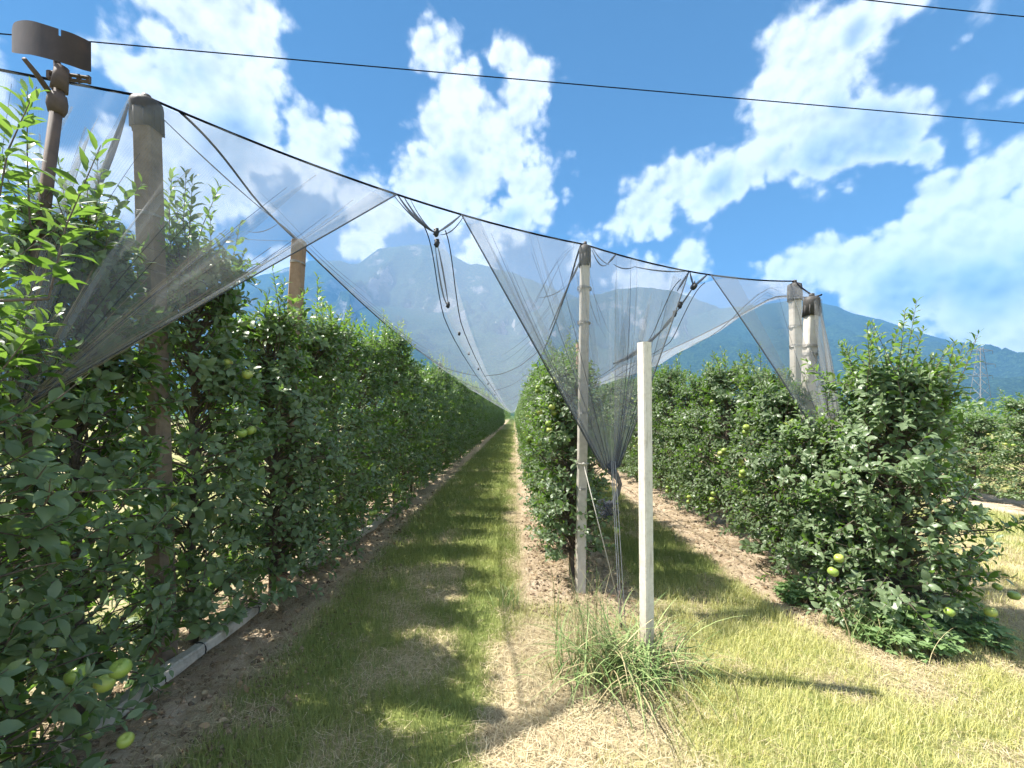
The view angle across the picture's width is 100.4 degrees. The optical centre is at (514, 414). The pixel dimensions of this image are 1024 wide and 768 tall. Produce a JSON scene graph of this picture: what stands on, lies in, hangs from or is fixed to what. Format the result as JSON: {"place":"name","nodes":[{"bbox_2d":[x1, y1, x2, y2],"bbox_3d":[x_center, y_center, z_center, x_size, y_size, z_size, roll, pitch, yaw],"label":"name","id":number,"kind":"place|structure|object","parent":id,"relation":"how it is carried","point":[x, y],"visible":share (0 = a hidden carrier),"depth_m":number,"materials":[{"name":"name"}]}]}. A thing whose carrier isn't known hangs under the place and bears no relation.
{"place":"outdoors","nodes":[
{"label":"outdoors","id":0,"kind":"place"},
{"bbox_2d":[1,103,503,439],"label":"hail net","id":1,"kind":"object","parent":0,"point":[110,155],"visible":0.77,"depth_m":2.15,"materials":[{"name":"white"}]},
{"bbox_2d":[0,244,597,379],"bbox_3d":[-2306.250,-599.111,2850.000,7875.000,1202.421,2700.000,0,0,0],"label":"mountain","id":2,"kind":"structure","parent":0,"point":[402,276],"depth_m":2681.24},
{"bbox_2d":[0,416,1023,767],"bbox_3d":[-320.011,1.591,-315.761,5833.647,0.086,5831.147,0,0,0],"label":"ground","id":3,"kind":"structure","parent":0,"point":[988,500],"depth_m":2.67,"materials":[{"name":"soil"}]},
{"bbox_2d":[11,20,90,732],"bbox_3d":[-2.341,-0.149,2.032,0.678,3.700,0.227,0,0,16],"label":"vane pole","id":4,"kind":"object","parent":3,"relation":"on","point":[29,37],"visible":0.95,"depth_m":1.98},
{"bbox_2d":[0,77,118,430],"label":"apple tree","id":5,"kind":"object","parent":3,"relation":"on","point":[22,341],"visible":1,"depth_m":1.45,"materials":[{"name":"green plant"}]},
{"bbox_2d":[0,199,183,767],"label":"apple tree","id":6,"kind":"object","parent":3,"relation":"on","point":[19,646],"visible":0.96,"depth_m":1.60,"materials":[{"name":"green plant"}]},
{"bbox_2d":[0,78,207,767],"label":"apple tree","id":7,"kind":"object","parent":3,"relation":"on","point":[111,456],"visible":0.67,"depth_m":2.17,"materials":[{"name":"green plant"}]},
{"bbox_2d":[128,93,177,666],"bbox_3d":[-2.255,-0.136,2.660,0.249,3.714,0.170,0,0,0],"label":"orchard post","id":8,"kind":"object","parent":3,"relation":"on","point":[146,117],"visible":0.59,"depth_m":2.61,"materials":[{"name":"concrete"}]},
{"bbox_2d":[0,68,809,293],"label":"end cable","id":9,"kind":"object","parent":8,"relation":"attached to","point":[193,117],"visible":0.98,"depth_m":3.13,"materials":[{"name":"metal"}]},
{"bbox_2d":[55,599,263,752],"bbox_3d":[-2.061,1.527,2.700,0.095,0.121,1.445,0,0,3],"label":"fallen pole","id":10,"kind":"object","parent":3,"relation":"on","point":[183,661],"visible":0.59,"depth_m":2.63,"materials":[{"name":"grey concrete"}]},
{"bbox_2d":[95,166,291,657],"bbox_3d":[-2.233,-0.002,2.951,1.200,3.307,1.242,0,0,0],"label":"apple tree","id":11,"kind":"object","parent":3,"relation":"on","point":[214,376],"visible":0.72,"depth_m":2.89,"materials":[{"name":"green plant"}]},
{"bbox_2d":[199,266,355,604],"bbox_3d":[-2.102,0.249,3.688,1.290,2.924,1.301,0,0,38],"label":"apple tree","id":12,"kind":"object","parent":3,"relation":"on","point":[271,330],"visible":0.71,"depth_m":3.59,"materials":[{"name":"green plant"}]},
{"bbox_2d":[275,238,306,588],"bbox_3d":[-2.163,0.012,4.078,0.147,3.423,0.340,0,0,36],"label":"orchard post","id":13,"kind":"object","parent":3,"relation":"on","point":[297,269],"visible":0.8,"depth_m":4.09,"materials":[{"name":"brown wood"}]},
{"bbox_2d":[229,238,436,364],"bbox_3d":[-2.397,-1.519,7.999,0.558,0.341,8.002,0,0,0],"label":"trellis wire","id":14,"kind":"object","parent":13,"relation":"attached to","point":[327,269],"visible":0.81,"depth_m":4.83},
{"bbox_2d":[249,272,384,561],"bbox_3d":[-2.104,0.067,4.478,1.322,3.169,1.213,0,0,-36],"label":"apple tree","id":15,"kind":"object","parent":3,"relation":"on","point":[323,340],"visible":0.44,"depth_m":4.43,"materials":[{"name":"green plant"}]},
{"bbox_2d":[299,522,377,573],"bbox_3d":[-2.045,1.537,5.110,0.100,0.109,1.792,0,0,5],"label":"fallen pole","id":16,"kind":"object","parent":3,"relation":"on","point":[373,526],"visible":0.18,"depth_m":5.34,"materials":[{"name":"grey concrete"}]},
{"bbox_2d":[296,291,389,541],"bbox_3d":[-2.190,0.113,5.248,1.272,3.071,1.327,0,0,36],"label":"apple tree","id":17,"kind":"object","parent":3,"relation":"on","point":[375,460],"visible":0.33,"depth_m":5.20,"materials":[{"name":"green plant"}]},
{"bbox_2d":[321,312,409,528],"bbox_3d":[-2.181,0.129,6.032,1.348,3.042,1.108,0,0,-9],"label":"apple tree","id":18,"kind":"object","parent":3,"relation":"on","point":[370,352],"visible":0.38,"depth_m":5.96,"materials":[{"name":"green plant"}]},
{"bbox_2d":[341,313,416,516],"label":"apple tree","id":19,"kind":"object","parent":3,"relation":"on","point":[390,379],"visible":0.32,"depth_m":6.64,"materials":[{"name":"green plant"}]},
{"bbox_2d":[373,501,403,524],"bbox_3d":[-1.975,1.550,6.800,0.096,0.096,1.406,0,0,2],"label":"fallen pole","id":20,"kind":"object","parent":3,"relation":"on","point":[381,519],"visible":0.35,"depth_m":6.43,"materials":[{"name":"grey concrete"}]},
{"bbox_2d":[363,309,429,505],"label":"apple tree","id":21,"kind":"object","parent":3,"relation":"on","point":[401,381],"visible":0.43,"depth_m":7.37,"materials":[{"name":"green plant"}]},
{"bbox_2d":[384,346,438,492],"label":"apple tree","id":22,"kind":"object","parent":3,"relation":"on","point":[414,374],"visible":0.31,"depth_m":8.11,"materials":[{"name":"green plant"}]},
{"bbox_2d":[394,368,442,490],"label":"apple tree","id":23,"kind":"object","parent":3,"relation":"on","point":[419,383],"visible":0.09,"depth_m":8.89,"materials":[{"name":"green plant"}]},
{"bbox_2d":[409,359,448,484],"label":"apple tree","id":24,"kind":"object","parent":3,"relation":"on","point":[431,404],"visible":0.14,"depth_m":9.65,"materials":[{"name":"green plant"}]},
{"bbox_2d":[417,356,449,473],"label":"apple tree","id":25,"kind":"object","parent":3,"relation":"on","point":[438,384],"visible":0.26,"depth_m":10.41,"materials":[{"name":"green plant"}]},
{"bbox_2d":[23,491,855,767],"bbox_3d":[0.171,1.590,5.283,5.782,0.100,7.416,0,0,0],"label":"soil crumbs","id":26,"kind":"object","parent":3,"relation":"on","point":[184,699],"visible":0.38,"depth_m":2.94,"materials":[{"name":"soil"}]},
{"bbox_2d":[429,373,457,469],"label":"apple tree","id":27,"kind":"object","parent":3,"relation":"on","point":[447,453],"visible":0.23,"depth_m":11.12,"materials":[{"name":"green plant"}]},
{"bbox_2d":[429,352,460,469],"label":"apple tree","id":28,"kind":"object","parent":3,"relation":"on","point":[441,374],"visible":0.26,"depth_m":11.90,"materials":[{"name":"green plant"}]},
{"bbox_2d":[431,358,460,466],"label":"apple tree","id":29,"kind":"object","parent":3,"relation":"on","point":[450,420],"visible":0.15,"depth_m":12.69,"materials":[{"name":"green plant"}]},
{"bbox_2d":[446,366,467,455],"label":"apple tree","id":30,"kind":"object","parent":3,"relation":"on","point":[455,384],"visible":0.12,"depth_m":14.32,"materials":[{"name":"green plant"}]},
{"bbox_2d":[448,382,466,462],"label":"apple tree","id":31,"kind":"object","parent":3,"relation":"on","point":[458,427],"visible":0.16,"depth_m":13.43,"materials":[{"name":"green plant"}]},
{"bbox_2d":[443,371,474,452],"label":"apple tree","id":32,"kind":"object","parent":3,"relation":"on","point":[463,385],"visible":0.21,"depth_m":15.66,"materials":[{"name":"green plant"}]},
{"bbox_2d":[452,379,469,458],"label":"apple tree","id":33,"kind":"object","parent":3,"relation":"on","point":[462,395],"visible":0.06,"depth_m":14.92,"materials":[{"name":"green plant"}]},
{"bbox_2d":[0,489,931,767],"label":"leaf litter","id":34,"kind":"object","parent":3,"relation":"on","point":[208,707],"visible":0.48,"depth_m":3.21,"materials":[{"name":"plant"}]},
{"bbox_2d":[456,369,480,456],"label":"apple tree","id":35,"kind":"object","parent":3,"relation":"on","point":[468,417],"visible":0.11,"depth_m":16.44,"materials":[{"name":"green plant"}]},
{"bbox_2d":[457,373,482,454],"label":"apple tree","id":36,"kind":"object","parent":3,"relation":"on","point":[469,401],"visible":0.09,"depth_m":17.25,"materials":[{"name":"green plant"}]},
{"bbox_2d":[464,379,481,447],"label":"apple tree","id":37,"kind":"object","parent":3,"relation":"on","point":[474,410],"visible":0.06,"depth_m":19.46,"materials":[{"name":"green plant"}]},
{"bbox_2d":[467,381,480,449],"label":"apple tree","id":38,"kind":"object","parent":3,"relation":"on","point":[472,400],"visible":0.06,"depth_m":17.93,"materials":[{"name":"green plant"}]},
{"bbox_2d":[466,375,481,442],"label":"apple tree","id":39,"kind":"object","parent":3,"relation":"on","point":[476,402],"visible":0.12,"depth_m":20.96,"materials":[{"name":"green plant"}]},
{"bbox_2d":[469,401,479,447],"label":"apple tree","id":40,"kind":"object","parent":3,"relation":"on","point":[476,437],"visible":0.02,"depth_m":18.68,"materials":[{"name":"green plant"}]},
{"bbox_2d":[469,388,482,446],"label":"apple tree","id":41,"kind":"object","parent":3,"relation":"on","point":[477,420],"visible":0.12,"depth_m":20.12,"materials":[{"name":"green plant"}]},
{"bbox_2d":[475,388,483,439],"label":"apple tree","id":42,"kind":"object","parent":3,"relation":"on","point":[479,409],"visible":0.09,"depth_m":21.63,"materials":[{"name":"green plant"}]},
{"bbox_2d":[473,380,486,438],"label":"apple tree","id":43,"kind":"object","parent":3,"relation":"on","point":[483,405],"visible":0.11,"depth_m":24.81,"materials":[{"name":"green plant"}]},
{"bbox_2d":[478,388,488,439],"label":"apple tree","id":44,"kind":"object","parent":3,"relation":"on","point":[482,410],"visible":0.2,"depth_m":23.96,"materials":[{"name":"green plant"}]},
{"bbox_2d":[478,384,488,434],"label":"apple tree","id":45,"kind":"object","parent":3,"relation":"on","point":[483,403],"visible":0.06,"depth_m":25.47,"materials":[{"name":"green plant"}]},
{"bbox_2d":[484,401,488,438],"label":"apple tree","id":46,"kind":"object","parent":3,"relation":"on","point":[486,422],"visible":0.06,"depth_m":26.15,"materials":[{"name":"green plant"}]},
{"bbox_2d":[484,394,489,435],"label":"apple tree","id":47,"kind":"object","parent":3,"relation":"on","point":[488,414],"visible":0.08,"depth_m":27.01,"materials":[{"name":"green plant"}]},
{"bbox_2d":[486,391,493,431],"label":"apple tree","id":48,"kind":"object","parent":3,"relation":"on","point":[488,397],"visible":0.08,"depth_m":31.41,"materials":[{"name":"green plant"}]},
{"bbox_2d":[491,398,495,430],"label":"apple tree","id":49,"kind":"object","parent":3,"relation":"on","point":[493,403],"visible":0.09,"depth_m":35.25,"materials":[{"name":"green plant"}]},
{"bbox_2d":[478,576,525,613],"bbox_3d":[-0.068,1.478,3.505,0.593,0.273,0.383,0,0,-13],"label":"grass clump","id":50,"kind":"object","parent":3,"relation":"on","point":[508,600],"visible":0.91,"depth_m":3.54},
{"bbox_2d":[15,457,1023,767],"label":"straw","id":51,"kind":"object","parent":3,"relation":"on","point":[503,713],"visible":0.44,"depth_m":2.54,"materials":[{"name":"plant"}]},
{"bbox_2d":[515,389,526,446],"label":"apple tree","id":52,"kind":"object","parent":3,"relation":"on","point":[522,408],"visible":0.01,"depth_m":13.24,"materials":[{"name":"green plant"}]},
{"bbox_2d":[512,380,531,463],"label":"apple tree","id":53,"kind":"object","parent":3,"relation":"on","point":[521,419],"visible":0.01,"depth_m":10.99,"materials":[{"name":"green plant"}]},
{"bbox_2d":[515,381,530,455],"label":"apple tree","id":54,"kind":"object","parent":3,"relation":"on","point":[522,418],"visible":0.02,"depth_m":13.93,"materials":[{"name":"green plant"}]},
{"bbox_2d":[514,388,532,472],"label":"apple tree","id":55,"kind":"object","parent":3,"relation":"on","point":[521,452],"visible":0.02,"depth_m":9.51,"materials":[{"name":"green plant"}]},
{"bbox_2d":[516,371,537,492],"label":"apple tree","id":56,"kind":"object","parent":3,"relation":"on","point":[531,397],"visible":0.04,"depth_m":7.89,"materials":[{"name":"green plant"}]},
{"bbox_2d":[518,370,536,485],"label":"apple tree","id":57,"kind":"object","parent":3,"relation":"on","point":[531,379],"visible":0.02,"depth_m":8.68,"materials":[{"name":"green plant"}]},
{"bbox_2d":[518,359,546,469],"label":"apple tree","id":58,"kind":"object","parent":3,"relation":"on","point":[526,399],"visible":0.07,"depth_m":10.17,"materials":[{"name":"green plant"}]},
{"bbox_2d":[518,346,550,476],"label":"apple tree","id":59,"kind":"object","parent":3,"relation":"on","point":[533,374],"visible":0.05,"depth_m":7.28,"materials":[{"name":"green plant"}]},
{"bbox_2d":[520,339,575,506],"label":"apple tree","id":60,"kind":"object","parent":3,"relation":"on","point":[527,416],"visible":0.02,"depth_m":6.38,"materials":[{"name":"green plant"}]},
{"bbox_2d":[517,326,601,549],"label":"apple tree","id":61,"kind":"object","parent":3,"relation":"on","point":[534,488],"visible":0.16,"depth_m":4.92,"materials":[{"name":"green plant"}]},
{"bbox_2d":[518,346,601,528],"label":"apple tree","id":62,"kind":"object","parent":3,"relation":"on","point":[538,394],"visible":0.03,"depth_m":5.68,"materials":[{"name":"green plant"}]},
{"bbox_2d":[518,334,624,576],"bbox_3d":[0.554,0.391,4.191,1.031,2.521,1.184,0,0,14],"label":"apple tree","id":63,"kind":"object","parent":3,"relation":"on","point":[560,498],"visible":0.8,"depth_m":4.08,"materials":[{"name":"green plant"}]},
{"bbox_2d":[576,342,578,448],"bbox_3d":[0.657,0.450,4.419,0.043,2.400,0.038,0,0,-22],"label":"stake","id":64,"kind":"object","parent":3,"relation":"on","point":[577,344],"visible":0.12,"depth_m":4.41,"materials":[{"name":"brown wood"}]},
{"bbox_2d":[575,241,591,593],"bbox_3d":[0.622,0.079,3.850,0.147,3.282,0.132,0,0,0],"label":"orchard post","id":65,"kind":"object","parent":3,"relation":"on","point":[584,288],"visible":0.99,"depth_m":3.81,"materials":[{"name":"concrete"}]},
{"bbox_2d":[576,462,617,600],"bbox_3d":[0.734,1.012,3.774,0.405,1.178,0.115,0,0,32],"label":"guy rope","id":66,"kind":"object","parent":65,"relation":"attached to","point":[583,463],"visible":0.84,"depth_m":3.73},
{"bbox_2d":[543,552,633,683],"bbox_3d":[0.472,1.255,2.827,0.749,0.738,0.902,0,0,0],"label":"grass clump","id":67,"kind":"object","parent":3,"relation":"on","point":[581,617],"visible":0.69,"depth_m":2.86,"materials":[{"name":"plant"}]},
{"bbox_2d":[590,377,611,434],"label":"apple tree","id":68,"kind":"object","parent":3,"relation":"on","point":[600,395],"visible":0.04,"depth_m":13.95,"materials":[{"name":"green plant"}]},
{"bbox_2d":[594,394,619,436],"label":"apple tree","id":69,"kind":"object","parent":3,"relation":"on","point":[606,404],"visible":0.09,"depth_m":13.24,"materials":[{"name":"green plant"}]},
{"bbox_2d":[599,375,623,432],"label":"apple tree","id":70,"kind":"object","parent":3,"relation":"on","point":[608,390],"visible":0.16,"depth_m":12.41,"materials":[{"name":"green plant"}]},
{"bbox_2d":[611,461,625,631],"bbox_3d":[0.810,1.014,3.318,0.052,1.275,0.311,0,0,0],"label":"anchor wire","id":71,"kind":"object","parent":3,"relation":"on","point":[619,598],"visible":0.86,"depth_m":3.33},
{"bbox_2d":[606,374,635,472],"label":"apple tree","id":72,"kind":"object","parent":3,"relation":"on","point":[613,408],"visible":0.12,"depth_m":11.76,"materials":[{"name":"green plant"}]},
{"bbox_2d":[610,372,637,476],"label":"apple tree","id":73,"kind":"object","parent":3,"relation":"on","point":[622,412],"visible":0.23,"depth_m":10.90,"materials":[{"name":"green plant"}]},
{"bbox_2d":[503,587,758,763],"bbox_3d":[0.615,1.383,2.548,1.442,0.472,1.375,0,0,-39],"label":"grass clump","id":74,"kind":"object","parent":3,"relation":"on","point":[639,669],"visible":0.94,"depth_m":2.53,"materials":[{"name":"plant"}]},
{"bbox_2d":[612,378,660,481],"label":"apple tree","id":75,"kind":"object","parent":3,"relation":"on","point":[628,393],"visible":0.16,"depth_m":10.20,"materials":[{"name":"green plant"}]},
{"bbox_2d":[626,370,660,480],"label":"apple tree","id":76,"kind":"object","parent":3,"relation":"on","point":[634,468],"visible":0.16,"depth_m":9.53,"materials":[{"name":"green plant"}]},
{"bbox_2d":[637,342,653,675],"bbox_3d":[0.816,0.635,2.655,0.084,2.171,0.076,0,0,-28],"label":"orchard post","id":77,"kind":"object","parent":3,"relation":"on","point":[645,493],"visible":0.93,"depth_m":2.63,"materials":[{"name":"concrete"}]},
{"bbox_2d":[630,364,681,491],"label":"apple tree","id":78,"kind":"object","parent":3,"relation":"on","point":[654,409],"visible":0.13,"depth_m":8.63,"materials":[{"name":"green plant"}]},
{"bbox_2d":[636,349,694,500],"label":"apple tree","id":79,"kind":"object","parent":3,"relation":"on","point":[662,378],"visible":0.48,"depth_m":7.87,"materials":[{"name":"green plant"}]},
{"bbox_2d":[655,365,717,504],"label":"apple tree","id":80,"kind":"object","parent":3,"relation":"on","point":[671,423],"visible":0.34,"depth_m":7.22,"materials":[{"name":"green plant"}]},
{"bbox_2d":[666,355,744,519],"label":"apple tree","id":81,"kind":"object","parent":3,"relation":"on","point":[683,429],"visible":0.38,"depth_m":6.45,"materials":[{"name":"green plant"}]},
{"bbox_2d":[680,346,766,531],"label":"apple tree","id":82,"kind":"object","parent":3,"relation":"on","point":[721,390],"visible":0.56,"depth_m":5.75,"materials":[{"name":"green plant"}]},
{"bbox_2d":[709,341,791,537],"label":"apple tree","id":83,"kind":"object","parent":3,"relation":"on","point":[744,382],"visible":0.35,"depth_m":5.00,"materials":[{"name":"green plant"}]},
{"bbox_2d":[504,394,1023,447],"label":"distant orchard","id":84,"kind":"object","parent":3,"relation":"on","point":[961,407],"visible":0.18,"depth_m":15.36,"materials":[{"name":"green plant"}]},
{"bbox_2d":[721,366,837,569],"bbox_3d":[2.769,0.564,4.422,1.143,2.176,1.107,0,0,40],"label":"apple tree","id":85,"kind":"object","parent":3,"relation":"on","point":[777,407],"visible":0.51,"depth_m":4.34,"materials":[{"name":"green plant"}]},
{"bbox_2d":[787,280,802,462],"bbox_3d":[3.039,0.134,4.600,0.182,3.173,0.143,0,0,0],"label":"orchard post","id":86,"kind":"object","parent":3,"relation":"on","point":[794,290],"visible":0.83,"depth_m":4.55,"materials":[{"name":"concrete"}]},
{"bbox_2d":[772,575,825,608],"bbox_3d":[2.434,1.492,3.605,0.438,0.258,0.409,0,0,0],"label":"weed","id":87,"kind":"object","parent":3,"relation":"on","point":[793,594],"visible":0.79,"depth_m":3.57,"materials":[{"name":"green plant"}]},
{"bbox_2d":[794,293,820,579],"bbox_3d":[2.862,0.267,4.170,0.229,2.908,0.148,0,0,0],"label":"orchard post","id":88,"kind":"object","parent":3,"relation":"on","point":[811,308],"visible":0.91,"depth_m":4.12,"materials":[{"name":"concrete"}]},
{"bbox_2d":[595,275,837,452],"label":"hail net","id":89,"kind":"object","parent":88,"relation":"attached to","point":[787,388],"visible":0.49,"depth_m":4.14,"materials":[{"name":"white"}]},
{"bbox_2d":[815,403,838,427],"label":"apple tree","id":90,"kind":"object","parent":3,"relation":"on","point":[830,414],"visible":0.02,"depth_m":11.86,"materials":[{"name":"green plant"}]},
{"bbox_2d":[749,399,908,596],"bbox_3d":[2.740,0.748,3.755,1.178,1.808,1.162,0,0,-22],"label":"apple tree","id":91,"kind":"object","parent":3,"relation":"on","point":[808,455],"visible":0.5,"depth_m":3.69,"materials":[{"name":"green plant"}]},
{"bbox_2d":[826,402,858,426],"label":"apple tree","id":92,"kind":"object","parent":3,"relation":"on","point":[840,408],"visible":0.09,"depth_m":11.15,"materials":[{"name":"green plant"}]},
{"bbox_2d":[795,584,954,663],"bbox_3d":[2.533,1.452,3.082,0.976,0.322,0.830,0,0,35],"label":"grass clump","id":93,"kind":"object","parent":3,"relation":"on","point":[865,622],"visible":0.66,"depth_m":2.98,"materials":[{"name":"plant"}]},
{"bbox_2d":[784,296,1023,652],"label":"apple tree","id":94,"kind":"object","parent":3,"relation":"on","point":[899,405],"visible":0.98,"depth_m":3.11,"materials":[{"name":"green plant"}]},
{"bbox_2d":[838,600,971,662],"bbox_3d":[2.708,1.478,3.028,0.659,0.288,0.649,0,0,0],"label":"weed","id":95,"kind":"object","parent":3,"relation":"on","point":[943,647],"visible":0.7,"depth_m":2.89,"materials":[{"name":"green plant"}]},
{"bbox_2d":[912,392,968,487],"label":"apple tree","id":96,"kind":"object","parent":3,"relation":"on","point":[944,460],"visible":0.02,"depth_m":8.58,"materials":[{"name":"green plant"}]},
{"bbox_2d":[936,404,1017,499],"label":"apple tree","id":97,"kind":"object","parent":3,"relation":"on","point":[984,421],"visible":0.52,"depth_m":7.87,"materials":[{"name":"green plant"}]},
{"bbox_2d":[937,604,1023,654],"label":"weed","id":98,"kind":"object","parent":3,"relation":"on","point":[989,632],"visible":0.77,"depth_m":2.92,"materials":[{"name":"green plant"}]},
{"bbox_2d":[967,347,995,415],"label":"pylon","id":99,"kind":"object","parent":3,"relation":"on","point":[980,371],"visible":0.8,"depth_m":254.31,"materials":[{"name":"metal"}]},
{"bbox_2d":[974,387,1023,500],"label":"apple tree","id":100,"kind":"object","parent":3,"relation":"on","point":[1005,455],"visible":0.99,"depth_m":7.28,"materials":[{"name":"green plant"}]},
{"bbox_2d":[0,33,1023,123],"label":"power line","id":101,"kind":"object","parent":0,"point":[529,80],"visible":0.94,"depth_m":9.20,"materials":[{"name":"metal"}]},
{"bbox_2d":[0,0,1023,351],"label":"sky","id":102,"kind":"structure","parent":0,"point":[873,212],"materials":[{"name":"blue"}]},
{"bbox_2d":[24,429,1023,767],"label":"grass","id":103,"kind":"structure","parent":0,"point":[504,459],"depth_m":2.68,"materials":[{"name":"plant"}]},
{"bbox_2d":[39,301,1023,415],"bbox_3d":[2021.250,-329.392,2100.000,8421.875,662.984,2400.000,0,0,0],"label":"hills","id":104,"kind":"structure","parent":0,"point":[766,324],"depth_m":1804.54,"materials":[{"name":"blue"}]},
{"bbox_2d":[439,214,707,510],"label":"hail net","id":105,"kind":"object","parent":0,"point":[606,451],"visible":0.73,"depth_m":3.53,"materials":[{"name":"white"}]},
{"bbox_2d":[527,287,719,344],"bbox_3d":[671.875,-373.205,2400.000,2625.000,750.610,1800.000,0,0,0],"label":"mountain","id":106,"kind":"structure","parent":0,"point":[636,310],"depth_m":2366.78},
{"bbox_2d":[866,0,1023,16],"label":"power line","id":107,"kind":"object","parent":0,"point":[944,8],"visible":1,"depth_m":9.82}
]}

